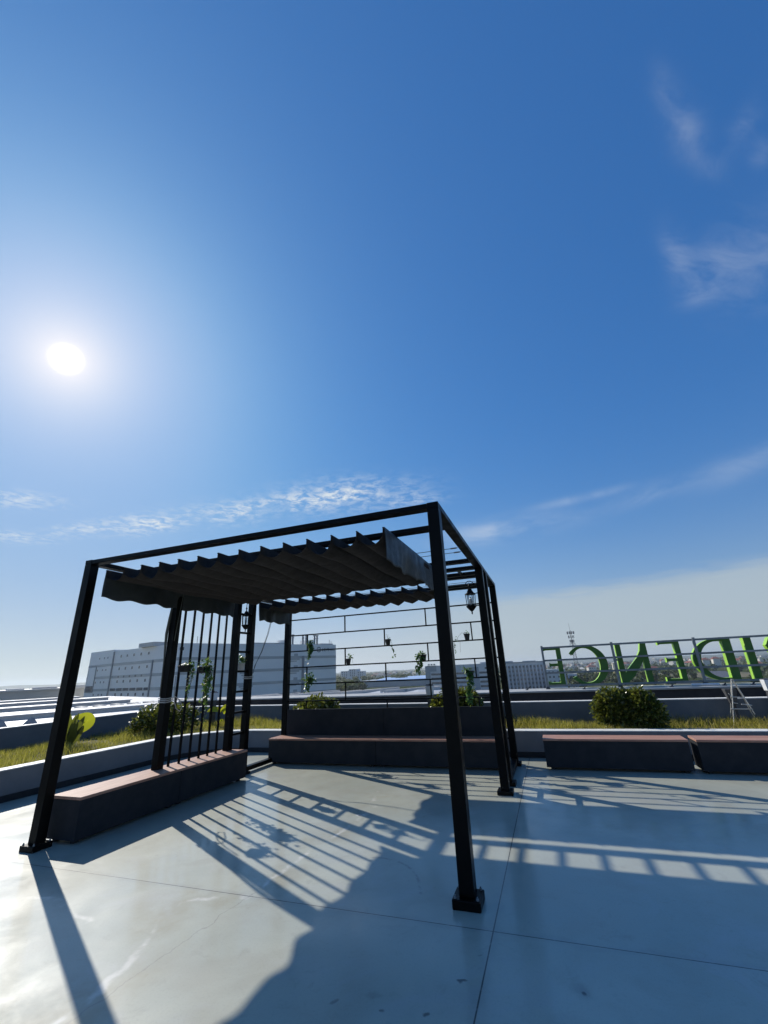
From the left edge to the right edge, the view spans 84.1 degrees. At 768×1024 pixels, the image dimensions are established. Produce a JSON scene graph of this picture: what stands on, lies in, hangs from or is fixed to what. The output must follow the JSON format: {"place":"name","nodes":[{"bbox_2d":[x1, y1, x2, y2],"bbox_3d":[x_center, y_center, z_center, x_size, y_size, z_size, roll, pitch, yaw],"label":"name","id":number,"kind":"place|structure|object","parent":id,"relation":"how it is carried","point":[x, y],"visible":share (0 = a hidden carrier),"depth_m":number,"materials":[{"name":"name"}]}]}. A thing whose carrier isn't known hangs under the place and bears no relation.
{"place":"outdoors","nodes":[
{"label":"outdoors","id":0,"kind":"place"},
{"bbox_2d":[0,719,6,727],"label":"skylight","id":1,"kind":"object","parent":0,"point":[2,723],"visible":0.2,"depth_m":50.94},
{"bbox_2d":[22,717,36,724],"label":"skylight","id":2,"kind":"object","parent":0,"point":[31,720],"visible":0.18,"depth_m":52.48},
{"bbox_2d":[0,685,84,700],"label":"warehouse","id":3,"kind":"structure","parent":0,"point":[32,693],"depth_m":239.94,"materials":[{"name":"grey concrete"}]},
{"bbox_2d":[83,634,335,697],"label":"factory building","id":4,"kind":"structure","parent":0,"point":[137,672],"depth_m":224.10,"materials":[{"name":"white concrete"}]},
{"bbox_2d":[85,686,92,691],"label":"window","id":5,"kind":"structure","parent":4,"relation":"in","point":[88,688],"depth_m":238.90,"materials":[{"name":"glass"}]},
{"bbox_2d":[84,666,96,692],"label":"window frame","id":6,"kind":"structure","parent":4,"relation":"in","point":[91,666],"depth_m":240.07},
{"bbox_2d":[86,667,95,685],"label":"window","id":7,"kind":"structure","parent":4,"relation":"in","point":[91,673],"depth_m":241.09,"materials":[{"name":"blue glass"}]},
{"bbox_2d":[0,752,767,1023],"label":"floor","id":8,"kind":"structure","parent":0,"point":[294,893],"depth_m":2.81,"materials":[{"name":"paint"}]},
{"bbox_2d":[46,768,181,843],"bbox_3d":[-2.958,3.245,4.776,0.428,0.402,1.306,-10,-21,18],"label":"bench","id":9,"kind":"object","parent":8,"relation":"on","point":[77,815],"visible":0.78,"depth_m":4.50,"materials":[{"name":"grey concrete"}]},
{"bbox_2d":[163,749,246,803],"bbox_3d":[-2.507,3.655,5.934,0.428,0.402,1.313,-10,-21,18],"label":"bench","id":10,"kind":"object","parent":8,"relation":"on","point":[204,773],"visible":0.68,"depth_m":5.81,"materials":[{"name":"grey stone"}]},
{"bbox_2d":[19,501,521,912],"bbox_3d":[-0.703,2.232,5.772,4.300,2.800,4.444,-10,-21,18],"label":"pergola","id":11,"kind":"object","parent":8,"relation":"on","point":[221,584],"visible":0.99,"depth_m":5.18,"materials":[{"name":"black paint"}]},
{"bbox_2d":[158,676,182,711],"bbox_3d":[-2.862,2.454,5.738,0.146,0.456,0.300,-10,-21,18],"label":"rope","id":12,"kind":"object","parent":11,"relation":"attached to","point":[172,698],"visible":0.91,"depth_m":5.68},
{"bbox_2d":[159,594,183,696],"bbox_3d":[-2.936,1.757,5.875,0.180,1.452,0.062,2,-21,-11],"label":"cord","id":13,"kind":"object","parent":11,"relation":"hanging from","point":[167,630],"visible":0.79,"depth_m":5.87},
{"bbox_2d":[178,659,197,699],"bbox_3d":[-2.760,2.321,5.936,0.219,0.562,0.244,-10,-21,18],"label":"plant pot","id":14,"kind":"object","parent":11,"relation":"attached to","point":[187,667],"visible":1,"depth_m":5.92,"materials":[{"name":"green plastic"}]},
{"bbox_2d":[197,656,214,721],"bbox_3d":[-2.607,2.563,6.158,0.246,0.905,0.260,-10,-21,18],"label":"plant pot","id":15,"kind":"object","parent":11,"relation":"attached to","point":[204,668],"visible":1,"depth_m":6.20,"materials":[{"name":"green plastic"}]},
{"bbox_2d":[238,654,245,669],"bbox_3d":[-2.398,2.520,7.147,0.197,0.261,0.192,-10,-21,18],"label":"plant pot","id":16,"kind":"object","parent":11,"relation":"on","point":[241,665],"visible":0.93,"depth_m":7.10,"materials":[{"name":"white ceramic"}]},
{"bbox_2d":[242,607,249,631],"bbox_3d":[-2.403,1.842,7.451,0.179,0.506,0.135,14,-26,-38],"label":"lantern","id":17,"kind":"object","parent":11,"relation":"on","point":[245,626],"visible":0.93,"depth_m":7.39,"materials":[{"name":"black paint"}]},
{"bbox_2d":[253,610,272,672],"bbox_3d":[-2.169,2.259,7.703,0.016,1.222,0.475,-11,-22,22],"label":"cord","id":18,"kind":"object","parent":11,"relation":"hanging from","point":[265,641],"visible":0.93,"depth_m":7.71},
{"bbox_2d":[301,669,316,692],"bbox_3d":[-1.421,3.221,8.096,0.312,0.430,0.297,-10,-21,18],"label":"plant pot","id":19,"kind":"object","parent":11,"relation":"attached to","point":[309,679],"visible":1,"depth_m":8.06,"materials":[{"name":"green plastic"}]},
{"bbox_2d":[305,640,313,663],"bbox_3d":[-1.425,2.722,8.262,0.202,0.463,0.159,-10,-21,18],"label":"plant pot","id":20,"kind":"object","parent":11,"relation":"attached to","point":[310,647],"visible":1,"depth_m":8.25,"materials":[{"name":"green plastic"}]},
{"bbox_2d":[345,653,353,663],"bbox_3d":[-0.649,2.750,7.977,0.157,0.198,0.130,-10,-21,18],"label":"plant pot","id":21,"kind":"object","parent":11,"relation":"attached to","point":[348,660],"visible":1,"depth_m":7.94,"materials":[{"name":"black plastic"}]},
{"bbox_2d":[385,637,395,657],"bbox_3d":[0.119,2.449,7.764,0.222,0.434,0.110,-18,-25,36],"label":"plant pot","id":22,"kind":"object","parent":11,"relation":"attached to","point":[388,640],"visible":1,"depth_m":7.78,"materials":[{"name":"black plastic"}]},
{"bbox_2d":[414,651,426,675],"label":"hanging plant","id":23,"kind":"object","parent":11,"relation":"attached to","point":[420,656],"visible":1,"depth_m":7.46,"materials":[{"name":"green plant"}]},
{"bbox_2d":[454,630,469,653],"bbox_3d":[1.341,2.242,7.348,0.310,0.382,0.110,-3,-20,1],"label":"plant pot","id":24,"kind":"object","parent":11,"relation":"attached to","point":[466,636],"visible":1,"depth_m":7.34,"materials":[{"name":"black plastic"}]},
{"bbox_2d":[462,666,474,706],"bbox_3d":[1.415,2.899,7.089,0.226,0.648,0.191,-1,-20,-5],"label":"hanging plant","id":25,"kind":"object","parent":11,"relation":"attached to","point":[470,674],"visible":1,"depth_m":7.06,"materials":[{"name":"green plant"}]},
{"bbox_2d":[465,581,478,613],"bbox_3d":[1.228,1.195,5.964,0.189,0.467,0.135,-10,-21,18],"label":"lantern","id":26,"kind":"object","parent":11,"relation":"attached to","point":[470,607],"visible":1,"depth_m":5.94,"materials":[{"name":"black paint"}]},
{"bbox_2d":[268,708,383,766],"bbox_3d":[-1.018,3.919,7.444,2.034,0.832,0.447,-10,-21,18],"label":"bench","id":27,"kind":"object","parent":8,"relation":"on","point":[312,736],"visible":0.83,"depth_m":7.41,"materials":[{"name":"grey concrete"}]},
{"bbox_2d":[0,729,767,802],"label":"planter wall","id":28,"kind":"structure","parent":8,"relation":"on","point":[19,781],"depth_m":6.97,"materials":[{"name":"white paint"}]},
{"bbox_2d":[0,713,767,767],"bbox_3d":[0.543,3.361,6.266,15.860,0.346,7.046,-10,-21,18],"label":"grass","id":29,"kind":"structure","parent":28,"relation":"in","point":[263,723],"depth_m":7.45,"materials":[{"name":"green plant"}]},
{"bbox_2d":[65,712,94,746],"bbox_3d":[-5.831,4.137,8.081,0.204,0.623,0.636,-16,-24,32],"label":"broadleaf plant","id":30,"kind":"object","parent":29,"relation":"on","point":[76,729],"visible":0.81,"depth_m":8.13,"materials":[{"name":"yellow plant"}]},
{"bbox_2d":[125,702,201,738],"bbox_3d":[-4.879,4.614,9.496,0.907,0.783,1.855,-10,-21,18],"label":"shrub","id":31,"kind":"object","parent":29,"relation":"on","point":[144,721],"visible":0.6,"depth_m":9.22,"materials":[{"name":"green plant"}]},
{"bbox_2d":[208,691,217,725],"bbox_3d":[-4.249,4.882,10.553,0.150,0.830,0.149,-10,-21,18],"label":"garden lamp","id":32,"kind":"object","parent":29,"relation":"on","point":[214,703],"visible":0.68,"depth_m":10.57,"materials":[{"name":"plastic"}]},
{"bbox_2d":[207,704,225,726],"bbox_3d":[-4.048,5.004,10.446,0.579,0.491,0.129,15,-27,-39],"label":"broadleaf plant","id":33,"kind":"object","parent":29,"relation":"on","point":[222,709],"visible":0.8,"depth_m":10.49,"materials":[{"name":"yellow plant"}]},
{"bbox_2d":[293,691,340,708],"bbox_3d":[-1.477,4.384,9.357,1.085,0.791,1.012,7,-22,-23],"label":"shrub","id":34,"kind":"object","parent":29,"relation":"on","point":[323,705],"visible":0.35,"depth_m":9.27,"materials":[{"name":"green plant"}]},
{"bbox_2d":[425,683,433,706],"bbox_3d":[0.965,3.979,8.764,0.150,0.830,0.149,-10,-21,18],"label":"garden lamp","id":35,"kind":"object","parent":29,"relation":"on","point":[427,688],"visible":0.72,"depth_m":8.80,"materials":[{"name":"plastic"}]},
{"bbox_2d":[429,686,483,706],"bbox_3d":[1.390,3.855,8.418,0.838,0.881,1.127,16,-28,-41],"label":"shrub","id":36,"kind":"object","parent":29,"relation":"on","point":[439,702],"visible":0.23,"depth_m":8.35,"materials":[{"name":"green plant"}]},
{"bbox_2d":[588,686,637,728],"bbox_3d":[4.003,3.425,7.412,0.839,0.757,0.661,-10,-21,18],"label":"shrub","id":37,"kind":"object","parent":29,"relation":"on","point":[610,706],"visible":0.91,"depth_m":7.30,"materials":[{"name":"green plant"}]},
{"bbox_2d":[623,684,671,728],"bbox_3d":[4.402,3.335,7.213,0.743,0.761,0.626,-10,-21,18],"label":"shrub","id":38,"kind":"object","parent":29,"relation":"on","point":[648,709],"visible":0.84,"depth_m":7.08,"materials":[{"name":"green plant"}]},
{"bbox_2d":[722,688,740,722],"bbox_3d":[5.922,3.304,7.197,0.168,0.580,0.158,-10,-21,18],"label":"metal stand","id":39,"kind":"object","parent":29,"relation":"on","point":[727,695],"visible":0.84,"depth_m":7.18,"materials":[{"name":"metal"}]},
{"bbox_2d":[728,679,754,724],"bbox_3d":[5.949,3.171,7.137,0.415,0.710,0.306,-10,-21,18],"label":"metal stand","id":40,"kind":"object","parent":29,"relation":"on","point":[732,705],"visible":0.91,"depth_m":7.08,"materials":[{"name":"metal"}]},
{"bbox_2d":[760,678,767,696],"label":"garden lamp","id":41,"kind":"object","parent":29,"relation":"on","point":[764,682],"visible":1,"depth_m":7.09,"materials":[{"name":"plastic"}]},
{"bbox_2d":[0,697,767,750],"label":"parapet wall","id":42,"kind":"structure","parent":8,"relation":"on","point":[14,737],"depth_m":8.27,"materials":[{"name":"white paint"}]},
{"bbox_2d":[375,706,506,767],"bbox_3d":[0.897,3.597,6.812,2.059,0.832,0.447,-10,-21,18],"label":"bench","id":43,"kind":"object","parent":8,"relation":"on","point":[414,736],"visible":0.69,"depth_m":6.81,"materials":[{"name":"grey stone"}]},
{"bbox_2d":[543,735,695,772],"bbox_3d":[3.285,3.452,6.098,1.855,0.402,0.398,-10,-21,18],"label":"bench","id":44,"kind":"object","parent":8,"relation":"on","point":[654,752],"visible":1,"depth_m":5.94,"materials":[{"name":"grey stone"}]},
{"bbox_2d":[687,735,767,773],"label":"bench","id":45,"kind":"object","parent":8,"relation":"on","point":[712,754],"visible":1,"depth_m":5.53,"materials":[{"name":"grey concrete"}]},
{"bbox_2d":[0,651,767,689],"bbox_3d":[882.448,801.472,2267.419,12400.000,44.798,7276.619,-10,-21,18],"label":"hills","id":46,"kind":"structure","parent":0,"point":[546,663],"depth_m":4091.32,"materials":[{"name":"grey"}]},
{"bbox_2d":[0,0,767,685],"label":"sky","id":47,"kind":"structure","parent":0,"point":[265,265],"materials":[{"name":"blue"}]},
{"bbox_2d":[178,682,766,706],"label":"ledge wall","id":48,"kind":"structure","parent":0,"point":[659,691],"depth_m":9.29,"materials":[{"name":"grey concrete"}]},
{"bbox_2d":[540,634,767,688],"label":"rooftop sign","id":49,"kind":"object","parent":48,"relation":"on","point":[626,676],"visible":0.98,"depth_m":9.30,"materials":[{"name":"metal"}]},
{"bbox_2d":[691,683,719,685],"bbox_3d":[6.480,3.476,8.575,0.473,0.044,0.043,-12,-22,24],"label":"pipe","id":50,"kind":"object","parent":48,"relation":"on","point":[702,684],"visible":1,"depth_m":8.57,"materials":[{"name":"grey metal"}]},
{"bbox_2d":[505,660,546,688],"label":"office building","id":51,"kind":"structure","parent":0,"point":[524,674],"depth_m":358.53,"materials":[{"name":"white glass"}]},
{"bbox_2d":[546,669,567,687],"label":"annex building","id":52,"kind":"structure","parent":0,"point":[553,677],"depth_m":333.18,"materials":[{"name":"grey concrete"}]},
{"bbox_2d":[347,662,767,690],"bbox_3d":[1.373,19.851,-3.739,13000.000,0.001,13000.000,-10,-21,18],"label":"ground","id":53,"kind":"structure","parent":0,"point":[691,679],"depth_m":402.31,"materials":[{"name":"green plant"}]},
{"bbox_2d":[0,696,198,726],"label":"factory hall","id":54,"kind":"structure","parent":53,"relation":"on","point":[21,712],"depth_m":98.51,"materials":[{"name":"white metal"}]},
{"bbox_2d":[336,683,343,690],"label":"tree","id":55,"kind":"object","parent":53,"relation":"on","point":[338,686],"visible":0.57,"depth_m":359.74,"materials":[{"name":"green plant"}]},
{"bbox_2d":[341,683,355,690],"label":"tree","id":56,"kind":"object","parent":53,"relation":"on","point":[349,687],"visible":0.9,"depth_m":351.27,"materials":[{"name":"green plant"}]},
{"bbox_2d":[241,684,458,696],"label":"factory hall","id":57,"kind":"structure","parent":53,"relation":"on","point":[398,689],"depth_m":114.08,"materials":[{"name":"white metal"}]},
{"bbox_2d":[341,669,365,680],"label":"apartment building","id":58,"kind":"structure","parent":53,"relation":"on","point":[350,673],"depth_m":839.21,"materials":[{"name":"white concrete"}]},
{"bbox_2d":[357,683,363,689],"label":"tree","id":59,"kind":"object","parent":53,"relation":"on","point":[360,685],"visible":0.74,"depth_m":414.64,"materials":[{"name":"green plant"}]},
{"bbox_2d":[1,654,767,689],"bbox_3d":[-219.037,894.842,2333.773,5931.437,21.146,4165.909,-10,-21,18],"label":"woods","id":60,"kind":"object","parent":53,"relation":"on","point":[742,662],"visible":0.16,"depth_m":889.46,"materials":[{"name":"green plant"}]},
{"bbox_2d":[364,675,425,687],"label":"factory hall","id":61,"kind":"structure","parent":53,"relation":"on","point":[398,683],"depth_m":539.10,"materials":[{"name":"grey metal"}]},
{"bbox_2d":[425,662,488,689],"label":"office building","id":62,"kind":"structure","parent":53,"relation":"on","point":[432,672],"depth_m":359.12,"materials":[{"name":"grey concrete"}]},
{"bbox_2d":[567,624,579,670],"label":"telecom tower","id":63,"kind":"structure","parent":53,"relation":"on","point":[571,641],"depth_m":570.29,"materials":[{"name":"metal"}]},
{"bbox_2d":[568,676,580,686],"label":"tree","id":64,"kind":"object","parent":53,"relation":"on","point":[570,679],"visible":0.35,"depth_m":330.31,"materials":[{"name":"green plant"}]},
{"bbox_2d":[574,673,587,676],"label":"tree","id":65,"kind":"object","parent":53,"relation":"on","point":[581,675],"visible":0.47,"depth_m":382.27,"materials":[{"name":"green plant"}]},
{"bbox_2d":[580,676,589,686],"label":"tree","id":66,"kind":"object","parent":53,"relation":"on","point":[585,678],"visible":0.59,"depth_m":335.84,"materials":[{"name":"green plant"}]},
{"bbox_2d":[586,665,596,670],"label":"house","id":67,"kind":"structure","parent":53,"relation":"on","point":[590,667],"depth_m":928.69,"materials":[{"name":"paint"}]},
{"bbox_2d":[603,672,615,685],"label":"tree","id":68,"kind":"object","parent":53,"relation":"on","point":[613,674],"visible":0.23,"depth_m":340.75,"materials":[{"name":"green plant"}]},
{"bbox_2d":[605,675,617,682],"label":"tree","id":69,"kind":"object","parent":53,"relation":"on","point":[613,679],"visible":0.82,"depth_m":316.82,"materials":[{"name":"green plant"}]},
{"bbox_2d":[630,676,644,685],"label":"tree","id":70,"kind":"object","parent":53,"relation":"on","point":[638,679],"visible":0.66,"depth_m":278.85,"materials":[{"name":"green plant"}]},
{"bbox_2d":[639,670,654,676],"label":"tree","id":71,"kind":"object","parent":53,"relation":"on","point":[642,672],"visible":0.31,"depth_m":367.48,"materials":[{"name":"green plant"}]},
{"bbox_2d":[645,673,659,684],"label":"tree","id":72,"kind":"object","parent":53,"relation":"on","point":[656,676],"visible":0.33,"depth_m":305.95,"materials":[{"name":"green plant"}]},
{"bbox_2d":[649,658,658,663],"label":"house","id":73,"kind":"structure","parent":53,"relation":"on","point":[655,660],"depth_m":1200.33,"materials":[{"name":"paint"}]},
{"bbox_2d":[660,670,669,674],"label":"tree","id":74,"kind":"object","parent":53,"relation":"on","point":[663,672],"visible":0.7,"depth_m":411.37,"materials":[{"name":"green plant"}]},
{"bbox_2d":[660,674,675,684],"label":"tree","id":75,"kind":"object","parent":53,"relation":"on","point":[666,675],"visible":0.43,"depth_m":271.71,"materials":[{"name":"green plant"}]},
{"bbox_2d":[665,669,676,673],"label":"tree","id":76,"kind":"object","parent":53,"relation":"on","point":[671,671],"visible":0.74,"depth_m":404.97,"materials":[{"name":"green plant"}]},
{"bbox_2d":[673,671,679,677],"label":"tree","id":77,"kind":"object","parent":53,"relation":"on","point":[675,674],"visible":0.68,"depth_m":361.17,"materials":[{"name":"green plant"}]},
{"bbox_2d":[685,665,693,679],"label":"tree","id":78,"kind":"object","parent":53,"relation":"on","point":[689,670],"visible":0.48,"depth_m":379.09,"materials":[{"name":"green plant"}]},
{"bbox_2d":[688,671,697,679],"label":"tree","id":79,"kind":"object","parent":53,"relation":"on","point":[693,675],"visible":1,"depth_m":366.83,"materials":[{"name":"green plant"}]},
{"bbox_2d":[702,658,710,665],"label":"house","id":80,"kind":"structure","parent":53,"relation":"on","point":[706,661],"depth_m":764.23,"materials":[{"name":"paint"}]},
{"bbox_2d":[568,673,578,687],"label":"annex building","id":81,"kind":"structure","parent":0,"point":[572,675],"depth_m":339.38,"materials":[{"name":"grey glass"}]},
{"bbox_2d":[658,672,750,677],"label":"field","id":82,"kind":"structure","parent":0,"point":[743,674],"depth_m":449.15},
{"bbox_2d":[710,657,721,665],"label":"house","id":83,"kind":"structure","parent":0,"point":[716,661],"depth_m":763.86,"materials":[{"name":"paint"}]},
{"bbox_2d":[705,671,728,679],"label":"house","id":84,"kind":"structure","parent":0,"point":[721,673],"depth_m":351.06,"materials":[{"name":"paint"}]}
]}

